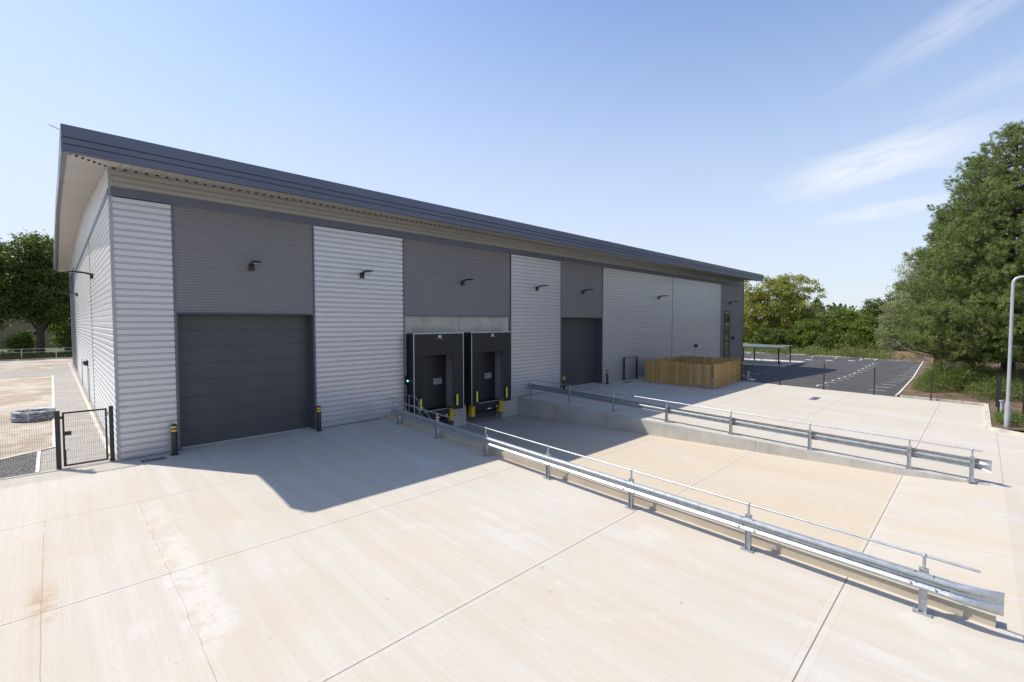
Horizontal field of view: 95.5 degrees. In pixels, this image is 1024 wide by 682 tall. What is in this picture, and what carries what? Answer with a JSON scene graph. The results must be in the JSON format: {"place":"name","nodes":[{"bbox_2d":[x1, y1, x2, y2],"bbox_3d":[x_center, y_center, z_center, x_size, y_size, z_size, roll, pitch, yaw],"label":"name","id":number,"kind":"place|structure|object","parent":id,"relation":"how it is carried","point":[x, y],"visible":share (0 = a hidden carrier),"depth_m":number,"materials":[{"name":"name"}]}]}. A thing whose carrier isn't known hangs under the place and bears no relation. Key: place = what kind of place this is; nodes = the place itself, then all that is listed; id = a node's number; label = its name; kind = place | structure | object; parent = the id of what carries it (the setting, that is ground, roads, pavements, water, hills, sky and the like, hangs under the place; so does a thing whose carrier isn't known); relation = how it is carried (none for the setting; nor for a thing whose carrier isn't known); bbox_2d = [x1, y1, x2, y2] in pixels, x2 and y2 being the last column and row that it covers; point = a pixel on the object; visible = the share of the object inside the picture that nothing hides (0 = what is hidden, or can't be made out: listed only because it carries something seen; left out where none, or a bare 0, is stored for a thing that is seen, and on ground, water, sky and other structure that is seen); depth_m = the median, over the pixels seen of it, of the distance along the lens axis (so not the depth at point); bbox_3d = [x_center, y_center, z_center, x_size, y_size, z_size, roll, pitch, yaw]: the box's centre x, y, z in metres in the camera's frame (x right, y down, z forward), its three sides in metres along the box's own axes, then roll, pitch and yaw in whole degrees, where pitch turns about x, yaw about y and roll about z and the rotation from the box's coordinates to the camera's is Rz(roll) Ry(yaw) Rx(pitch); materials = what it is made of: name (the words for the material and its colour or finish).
{"place":"outdoors","nodes":[
{"label":"outdoors","id":0,"kind":"place"},
{"bbox_2d":[0,376,52,468],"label":"sandy yard","id":1,"kind":"structure","parent":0,"point":[23,393],"depth_m":24.54,"materials":[{"name":"beige concrete"}]},
{"bbox_2d":[0,453,36,478],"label":"gravel bed","id":2,"kind":"object","parent":1,"relation":"on","point":[19,469],"visible":1,"depth_m":14.80,"materials":[{"name":"grey gravel"}]},
{"bbox_2d":[0,413,55,475],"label":"fence","id":3,"kind":"object","parent":2,"relation":"on","point":[27,444],"visible":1,"depth_m":14.00,"materials":[{"name":"black metal"}]},
{"bbox_2d":[9,406,55,422],"bbox_3d":[-22.596,3.465,21.977,1.574,0.520,1.540,-2,3,-45],"label":"hose coil","id":4,"kind":"object","parent":1,"relation":"on","point":[36,413],"visible":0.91,"depth_m":21.61,"materials":[{"name":"white"}]},
{"bbox_2d":[0,358,72,371],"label":"road","id":5,"kind":"structure","parent":0,"point":[21,365],"depth_m":50.52,"materials":[{"name":"beige concrete"}]},
{"bbox_2d":[0,364,121,471],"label":"paved path","id":6,"kind":"structure","parent":0,"point":[68,396],"depth_m":21.97,"materials":[{"name":"grey concrete"}]},
{"bbox_2d":[54,406,114,469],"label":"gate","id":7,"kind":"structure","parent":6,"relation":"on","point":[58,417],"depth_m":14.80,"materials":[{"name":"black metal"}]},
{"bbox_2d":[181,383,600,450],"bbox_3d":[-2.791,3.699,25.976,26.400,0.301,0.600,-2,3,-45],"label":"door apron","id":8,"kind":"object","parent":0,"point":[227,442],"depth_m":18.40,"materials":[{"name":"concrete"}]},
{"bbox_2d":[0,341,989,461],"bbox_3d":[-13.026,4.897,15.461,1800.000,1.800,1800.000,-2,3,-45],"label":"ground","id":9,"kind":"structure","parent":0,"point":[63,350],"depth_m":77.46,"materials":[{"name":"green plant"}]},
{"bbox_2d":[0,238,20,329],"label":"oak tree","id":10,"kind":"object","parent":9,"relation":"on","point":[1,321],"visible":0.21,"depth_m":63.16,"materials":[{"name":"green plant"}]},
{"bbox_2d":[0,330,35,353],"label":"dark bush","id":11,"kind":"object","parent":9,"relation":"on","point":[24,341],"visible":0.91,"depth_m":64.83,"materials":[{"name":"green plant"}]},
{"bbox_2d":[0,447,52,460],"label":"path edging","id":12,"kind":"object","parent":9,"relation":"on","point":[18,455],"visible":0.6,"depth_m":16.08,"materials":[{"name":"grey concrete"}]},
{"bbox_2d":[0,307,59,347],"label":"house","id":13,"kind":"structure","parent":9,"relation":"on","point":[14,327],"depth_m":85.16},
{"bbox_2d":[27,330,35,337],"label":"window","id":14,"kind":"structure","parent":13,"relation":"in","point":[33,332],"depth_m":86.38,"materials":[{"name":"white"}]},
{"bbox_2d":[3,348,57,358],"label":"rail fence","id":15,"kind":"object","parent":9,"relation":"on","point":[56,351],"visible":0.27,"depth_m":57.50,"materials":[{"name":"grey metal"}]},
{"bbox_2d":[0,229,70,353],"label":"oak tree","id":16,"kind":"object","parent":9,"relation":"on","point":[35,282],"visible":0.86,"depth_m":62.66,"materials":[{"name":"green plant"}]},
{"bbox_2d":[0,351,71,359],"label":"verge grass","id":17,"kind":"structure","parent":9,"relation":"on","point":[26,355],"depth_m":60.07,"materials":[{"name":"green plant"}]},
{"bbox_2d":[0,357,72,360],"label":"path edging","id":18,"kind":"object","parent":9,"relation":"on","point":[36,359],"depth_m":56.84,"materials":[{"name":"grey concrete"}]},
{"bbox_2d":[35,451,40,472],"bbox_3d":[-15.597,4.012,15.321,0.090,0.140,3.230,-2,3,-45],"label":"path edging","id":19,"kind":"object","parent":9,"relation":"on","point":[38,461],"visible":0.71,"depth_m":15.13,"materials":[{"name":"grey concrete"}]},
{"bbox_2d":[52,375,55,447],"bbox_3d":[-28.075,3.481,28.484,0.120,0.135,32.250,-2,3,-45],"label":"path edging","id":20,"kind":"object","parent":9,"relation":"on","point":[53,421],"visible":0.71,"depth_m":25.50,"materials":[{"name":"grey concrete"}]},
{"bbox_2d":[0,461,114,479],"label":"path edging","id":21,"kind":"object","parent":9,"relation":"on","point":[55,470],"visible":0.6,"depth_m":14.37,"materials":[{"name":"grey concrete"}]},
{"bbox_2d":[44,310,71,340],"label":"oak tree","id":22,"kind":"object","parent":9,"relation":"on","point":[60,327],"visible":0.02,"depth_m":71.18,"materials":[{"name":"green plant"}]},
{"bbox_2d":[46,320,70,348],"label":"dark bush","id":23,"kind":"object","parent":9,"relation":"on","point":[58,342],"visible":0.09,"depth_m":72.94,"materials":[{"name":"green plant"}]},
{"bbox_2d":[60,325,71,352],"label":"dark bush","id":24,"kind":"object","parent":9,"relation":"on","point":[69,342],"visible":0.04,"depth_m":63.65,"materials":[{"name":"green plant"}]},
{"bbox_2d":[69,363,109,460],"bbox_3d":[-30.816,3.264,33.153,0.130,0.190,49.750,-2,3,-45],"label":"path edging","id":25,"kind":"object","parent":9,"relation":"on","point":[97,427],"visible":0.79,"depth_m":22.73,"materials":[{"name":"grey concrete"}]},
{"bbox_2d":[49,123,762,460],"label":"warehouse","id":26,"kind":"structure","parent":9,"relation":"on","point":[191,325],"depth_m":20.17,"materials":[{"name":"silver metal"}]},
{"bbox_2d":[65,271,93,278],"bbox_3d":[-20.107,-3.078,21.642,0.980,0.315,0.300,-2,3,-45],"label":"wall light","id":27,"kind":"object","parent":26,"relation":"attached to","point":[90,274],"visible":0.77,"depth_m":21.71,"materials":[{"name":"black paint"}]},
{"bbox_2d":[83,360,88,393],"bbox_3d":[-25.422,2.147,27.854,0.370,2.050,0.380,-2,3,-45],"label":"bulkhead light","id":28,"kind":"object","parent":26,"relation":"attached to","point":[85,362],"visible":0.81,"depth_m":27.72,"materials":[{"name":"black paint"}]},
{"bbox_2d":[177,314,309,446],"bbox_3d":[-10.493,1.375,18.532,4.800,4.910,0.060,-2,3,-45],"label":"sectional door","id":29,"kind":"structure","parent":26,"relation":"in","point":[241,375],"depth_m":18.32,"materials":[{"name":"metal"}]},
{"bbox_2d":[249,260,260,270],"bbox_3d":[-9.768,-2.867,17.684,0.300,0.315,0.980,-2,3,-45],"label":"wall light","id":30,"kind":"object","parent":26,"relation":"attached to","point":[251,266],"visible":1,"depth_m":17.88,"materials":[{"name":"black paint"}]},
{"bbox_2d":[360,270,372,278],"bbox_3d":[-6.527,-2.997,20.890,0.300,0.315,0.980,-2,3,-45],"label":"wall light","id":31,"kind":"object","parent":26,"relation":"attached to","point":[362,274],"visible":1,"depth_m":20.97,"materials":[{"name":"black paint"}]},
{"bbox_2d":[423,355,445,408],"bbox_3d":[-4.482,1.937,24.542,2.740,3.260,0.075,-2,3,-45],"label":"dock door","id":32,"kind":"structure","parent":26,"relation":"in","point":[434,366],"depth_m":24.84,"materials":[{"name":"metal"}]},
{"bbox_2d":[406,332,463,414],"bbox_3d":[-3.910,1.604,23.951,3.096,4.052,0.680,-2,3,-45],"label":"dock shelter","id":33,"kind":"object","parent":26,"relation":"attached to","point":[419,346],"visible":0.93,"depth_m":23.20,"materials":[{"name":"black fabric"}]},
{"bbox_2d":[420,406,453,420],"bbox_3d":[-4.215,3.936,24.353,2.480,0.720,0.715,-2,3,-45],"label":"dock leveller","id":34,"kind":"object","parent":26,"relation":"attached to","point":[446,411],"visible":0.57,"depth_m":24.59,"materials":[{"name":"black paint"}]},
{"bbox_2d":[461,279,474,285],"bbox_3d":[-2.377,-3.163,24.995,0.300,0.315,0.980,-2,3,-45],"label":"wall light","id":35,"kind":"object","parent":26,"relation":"attached to","point":[463,283],"visible":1,"depth_m":25.19,"materials":[{"name":"black paint"}]},
{"bbox_2d":[466,398,502,416],"bbox_3d":[-1.635,3.832,26.904,2.480,0.720,0.715,-2,3,-45],"label":"dock leveller","id":36,"kind":"object","parent":26,"relation":"attached to","point":[488,405],"visible":0.82,"depth_m":26.79,"materials":[{"name":"black paint"}]},
{"bbox_2d":[479,352,494,399],"bbox_3d":[-1.902,1.833,27.094,2.740,3.260,0.075,-2,3,-45],"label":"dock door","id":37,"kind":"structure","parent":26,"relation":"in","point":[486,359],"depth_m":27.49,"materials":[{"name":"metal"}]},
{"bbox_2d":[464,331,511,406],"bbox_3d":[-1.338,1.501,26.495,3.056,4.052,0.680,-2,3,-45],"label":"dock shelter","id":38,"kind":"object","parent":26,"relation":"attached to","point":[476,344],"visible":1,"depth_m":25.67,"materials":[{"name":"black fabric"}]},
{"bbox_2d":[561,318,595,387],"bbox_3d":[4.588,0.770,33.562,4.840,4.900,0.060,-2,3,-45],"label":"sectional door","id":39,"kind":"structure","parent":26,"relation":"in","point":[577,334],"depth_m":33.71,"materials":[{"name":"metal"}]},
{"bbox_2d":[724,311,729,357],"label":"window","id":40,"kind":"structure","parent":26,"relation":"in","point":[726,313],"depth_m":51.79,"materials":[{"name":"glass"}]},
{"bbox_2d":[743,275,792,343],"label":"broadleaf tree","id":41,"kind":"object","parent":9,"relation":"on","point":[754,321],"visible":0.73,"depth_m":91.09,"materials":[{"name":"green plant"}]},
{"bbox_2d":[747,326,800,350],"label":"bush","id":42,"kind":"object","parent":9,"relation":"on","point":[771,336],"visible":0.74,"depth_m":84.89,"materials":[{"name":"green plant"}]},
{"bbox_2d":[752,272,827,340],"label":"broadleaf tree","id":43,"kind":"object","parent":9,"relation":"on","point":[800,309],"visible":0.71,"depth_m":89.36,"materials":[{"name":"green plant"}]},
{"bbox_2d":[788,317,828,349],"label":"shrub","id":44,"kind":"object","parent":9,"relation":"on","point":[808,332],"visible":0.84,"depth_m":84.28,"materials":[{"name":"green plant"}]},
{"bbox_2d":[811,297,825,313],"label":"conifer tree","id":45,"kind":"object","parent":9,"relation":"on","point":[817,299],"visible":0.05,"depth_m":141.04,"materials":[{"name":"green plant"}]},
{"bbox_2d":[813,333,837,350],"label":"shrub","id":46,"kind":"object","parent":9,"relation":"on","point":[827,340],"visible":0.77,"depth_m":80.03,"materials":[{"name":"green plant"}]},
{"bbox_2d":[744,342,923,361],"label":"rough vegetation","id":47,"kind":"object","parent":9,"relation":"on","point":[855,352],"visible":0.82,"depth_m":72.25,"materials":[{"name":"green plant"}]},
{"bbox_2d":[825,306,862,349],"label":"broadleaf tree","id":48,"kind":"object","parent":9,"relation":"on","point":[840,321],"visible":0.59,"depth_m":84.74,"materials":[{"name":"green plant"}]},
{"bbox_2d":[831,331,859,351],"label":"shrub","id":49,"kind":"object","parent":9,"relation":"on","point":[849,342],"visible":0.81,"depth_m":76.72,"materials":[{"name":"green plant"}]},
{"bbox_2d":[844,311,879,348],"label":"broadleaf tree","id":50,"kind":"object","parent":9,"relation":"on","point":[864,325],"visible":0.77,"depth_m":80.35,"materials":[{"name":"green plant"}]},
{"bbox_2d":[857,297,894,348],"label":"broadleaf tree","id":51,"kind":"object","parent":9,"relation":"on","point":[873,309],"visible":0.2,"depth_m":86.12,"materials":[{"name":"green plant"}]},
{"bbox_2d":[743,254,1016,345],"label":"distant wood","id":52,"kind":"object","parent":9,"relation":"on","point":[824,313],"visible":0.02,"depth_m":116.84,"materials":[{"name":"green plant"}]},
{"bbox_2d":[866,336,898,351],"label":"shrub","id":53,"kind":"object","parent":9,"relation":"on","point":[874,346],"visible":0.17,"depth_m":75.11,"materials":[{"name":"green plant"}]},
{"bbox_2d":[884,282,910,311],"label":"broadleaf tree","id":54,"kind":"object","parent":9,"relation":"on","point":[888,296],"visible":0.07,"depth_m":86.77,"materials":[{"name":"green plant"}]},
{"bbox_2d":[0,376,1023,681],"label":"concrete yard","id":55,"kind":"structure","parent":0,"point":[382,550],"depth_m":8.95,"materials":[{"name":"beige concrete"}]},
{"bbox_2d":[140,456,165,462],"bbox_3d":[-12.028,3.971,15.610,0.680,0.016,0.300,-2,3,-45],"label":"drain grate","id":56,"kind":"object","parent":55,"relation":"on","point":[153,459],"visible":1,"depth_m":15.61,"materials":[{"name":"grey metal"}]},
{"bbox_2d":[170,424,179,455],"bbox_3d":[-11.736,3.414,16.173,0.259,1.080,0.259,1,3,23],"label":"bollard","id":57,"kind":"object","parent":55,"relation":"on","point":[174,443],"visible":1,"depth_m":16.11,"materials":[{"name":"black metal"}]},
{"bbox_2d":[316,405,322,431],"bbox_3d":[-8.168,3.271,19.702,0.259,1.080,0.259,1,3,23],"label":"bollard","id":58,"kind":"object","parent":55,"relation":"on","point":[318,418],"visible":1,"depth_m":19.63,"materials":[{"name":"black metal"}]},
{"bbox_2d":[606,370,608,383],"bbox_3d":[7.082,2.671,34.561,0.259,1.080,0.259,1,3,23],"label":"bollard","id":59,"kind":"object","parent":55,"relation":"on","point":[607,373],"visible":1,"depth_m":34.50,"materials":[{"name":"black metal"}]},
{"bbox_2d":[623,356,637,380],"bbox_3d":[9.497,2.190,37.285,1.868,1.840,0.106,-2,3,-41],"label":"gate frame","id":60,"kind":"object","parent":55,"relation":"on","point":[636,377],"visible":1,"depth_m":37.11,"materials":[{"name":"black paint"}]},
{"bbox_2d":[645,355,744,389],"bbox_3d":[14.691,2.352,36.953,7.202,1.818,5.450,-2,3,-45],"label":"timber enclosure","id":61,"kind":"object","parent":55,"relation":"on","point":[696,371],"visible":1,"depth_m":34.92,"materials":[{"name":"brown wood"}]},
{"bbox_2d":[390,400,1004,617],"bbox_3d":[0.997,3.706,14.438,0.291,1.400,19.631,-2,3,-43],"label":"guard rail","id":62,"kind":"object","parent":55,"relation":"on","point":[923,581],"visible":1,"depth_m":9.74,"materials":[{"name":"silver metal"}]},
{"bbox_2d":[519,396,988,485],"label":"retaining wall","id":63,"kind":"structure","parent":55,"relation":"on","point":[540,408],"depth_m":20.85,"materials":[{"name":"concrete"}]},
{"bbox_2d":[530,379,991,482],"bbox_3d":[7.925,3.399,21.808,0.290,1.435,20.308,-2,3,-42],"label":"guard rail","id":64,"kind":"object","parent":63,"relation":"on","point":[971,462],"visible":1,"depth_m":18.09,"materials":[{"name":"silver metal"}]},
{"bbox_2d":[779,361,780,384],"bbox_3d":[20.416,2.439,35.468,0.180,1.860,0.180,-2,3,-45],"label":"fence post","id":65,"kind":"object","parent":55,"relation":"on","point":[779,370],"visible":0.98,"depth_m":35.45,"materials":[{"name":"black metal"}]},
{"bbox_2d":[823,364,824,389],"bbox_3d":[22.456,2.577,33.481,0.180,1.860,0.180,-2,3,-45],"label":"fence post","id":66,"kind":"object","parent":55,"relation":"on","point":[824,378],"visible":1,"depth_m":33.47,"materials":[{"name":"black metal"}]},
{"bbox_2d":[930,371,932,400],"bbox_3d":[26.573,2.856,29.473,0.180,1.860,0.180,-2,3,-45],"label":"fence post","id":67,"kind":"object","parent":55,"relation":"on","point":[931,386],"visible":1,"depth_m":29.45,"materials":[{"name":"black metal"}]},
{"bbox_2d":[900,395,1023,436],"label":"kerb","id":68,"kind":"structure","parent":55,"relation":"on","point":[988,425],"depth_m":26.03,"materials":[{"name":"grey concrete"}]},
{"bbox_2d":[996,374,998,406],"bbox_3d":[28.059,2.926,26.907,0.180,2.040,0.180,-2,3,-45],"label":"fence post","id":69,"kind":"object","parent":55,"relation":"on","point":[997,390],"visible":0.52,"depth_m":26.88,"materials":[{"name":"black metal"}]},
{"bbox_2d":[997,376,1001,411],"bbox_3d":[26.466,2.969,25.246,0.180,2.090,0.180,-2,3,-45],"label":"fence post","id":70,"kind":"object","parent":55,"relation":"on","point":[999,390],"visible":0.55,"depth_m":25.20,"materials":[{"name":"black metal"}]},
{"bbox_2d":[1022,383,1023,414],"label":"fence post","id":71,"kind":"object","parent":55,"relation":"on","point":[1023,401],"visible":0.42,"depth_m":22.99,"materials":[{"name":"black metal"}]},
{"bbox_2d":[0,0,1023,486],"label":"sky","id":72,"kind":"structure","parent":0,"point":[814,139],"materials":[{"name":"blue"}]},
{"bbox_2d":[457,414,1023,636],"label":"dock ramp","id":73,"kind":"structure","parent":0,"point":[977,526],"depth_m":13.86,"materials":[{"name":"concrete"}]},
{"bbox_2d":[390,395,430,418],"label":"dock steps","id":74,"kind":"structure","parent":73,"relation":"on","point":[409,404],"depth_m":22.21,"materials":[{"name":"metal"}]},
{"bbox_2d":[386,413,995,627],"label":"retaining wall","id":75,"kind":"structure","parent":73,"relation":"on","point":[953,607],"depth_m":10.30,"materials":[{"name":"beige concrete"}]},
{"bbox_2d":[711,353,921,396],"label":"car park","id":76,"kind":"structure","parent":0,"point":[809,373],"depth_m":47.76,"materials":[{"name":"grey asphalt"}]},
{"bbox_2d":[743,344,805,366],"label":"cycle shelter","id":77,"kind":"object","parent":76,"relation":"on","point":[766,362],"visible":0.6,"depth_m":58.81,"materials":[{"name":"black paint"}]},
{"bbox_2d":[744,352,877,360],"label":"kerb","id":78,"kind":"structure","parent":76,"relation":"on","point":[822,355],"depth_m":70.91,"materials":[{"name":"grey concrete"}]},
{"bbox_2d":[749,353,916,390],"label":"bay markings","id":79,"kind":"object","parent":76,"relation":"on","point":[845,376],"visible":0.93,"depth_m":47.39,"materials":[{"name":"paint"}]},
{"bbox_2d":[872,367,875,394],"bbox_3d":[24.518,2.716,31.474,0.180,1.860,0.180,-2,3,-45],"label":"fence post","id":80,"kind":"object","parent":76,"relation":"on","point":[874,382],"visible":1,"depth_m":31.45,"materials":[{"name":"grey metal"}]},
{"bbox_2d":[878,359,923,396],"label":"kerb","id":81,"kind":"structure","parent":76,"relation":"on","point":[902,389],"depth_m":46.40,"materials":[{"name":"grey concrete"}]},
{"bbox_2d":[865,349,933,360],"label":"earth bank","id":82,"kind":"structure","parent":0,"point":[910,353],"depth_m":67.40,"materials":[{"name":"soil"}]},
{"bbox_2d":[871,299,912,350],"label":"willow tree","id":83,"kind":"object","parent":82,"relation":"on","point":[887,318],"visible":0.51,"depth_m":71.67,"materials":[{"name":"green plant"}]},
{"bbox_2d":[885,247,926,346],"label":"willow tree","id":84,"kind":"object","parent":82,"relation":"on","point":[905,293],"visible":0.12,"depth_m":71.98,"materials":[{"name":"green plant"}]},
{"bbox_2d":[899,356,1023,430],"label":"planting bed","id":85,"kind":"object","parent":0,"point":[961,397],"visible":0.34,"depth_m":30.16,"materials":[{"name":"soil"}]},
{"bbox_2d":[904,208,954,367],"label":"pine tree","id":86,"kind":"object","parent":85,"relation":"on","point":[929,233],"visible":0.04,"depth_m":50.13,"materials":[{"name":"green plant"}]},
{"bbox_2d":[924,369,972,389],"bbox_3d":[34.007,3.002,36.172,7.056,1.982,3.683,-2,3,-45],"label":"sprawling shrub","id":87,"kind":"object","parent":85,"relation":"on","point":[952,384],"visible":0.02,"depth_m":34.53,"materials":[{"name":"green plant"}]},
{"bbox_2d":[878,120,1023,383],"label":"pine tree","id":88,"kind":"object","parent":85,"relation":"on","point":[969,313],"visible":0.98,"depth_m":31.56,"materials":[{"name":"green plant"}]},
{"bbox_2d":[907,355,1006,393],"bbox_3d":[31.395,2.349,32.471,5.634,3.335,5.747,-2,3,-45],"label":"sprawling shrub","id":89,"kind":"object","parent":85,"relation":"on","point":[948,377],"visible":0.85,"depth_m":31.93,"materials":[{"name":"green plant"}]},
{"bbox_2d":[895,152,1023,365],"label":"pine tree","id":90,"kind":"object","parent":85,"relation":"on","point":[967,167],"visible":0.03,"depth_m":40.71,"materials":[{"name":"green plant"}]},
{"bbox_2d":[961,373,1022,402],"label":"sprawling shrub","id":91,"kind":"object","parent":85,"relation":"on","point":[989,390],"visible":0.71,"depth_m":29.04,"materials":[{"name":"green plant"}]},
{"bbox_2d":[999,400,1004,412],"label":"grey pillar","id":92,"kind":"structure","parent":85,"relation":"on","point":[1001,404],"depth_m":24.61,"materials":[{"name":"metal"}]},
{"bbox_2d":[986,407,1023,425],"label":"plant","id":93,"kind":"object","parent":85,"relation":"on","point":[1017,418],"visible":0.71,"depth_m":22.58,"materials":[{"name":"green plant"}]},
{"bbox_2d":[993,362,1023,383],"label":"undergrowth","id":94,"kind":"object","parent":85,"relation":"on","point":[1019,373],"visible":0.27,"depth_m":38.93,"materials":[{"name":"green plant"}]},
{"bbox_2d":[1004,275,1023,429],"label":"street lamp","id":95,"kind":"object","parent":85,"relation":"on","point":[1007,413],"visible":0.91,"depth_m":21.69,"materials":[{"name":"metal"}]}
]}

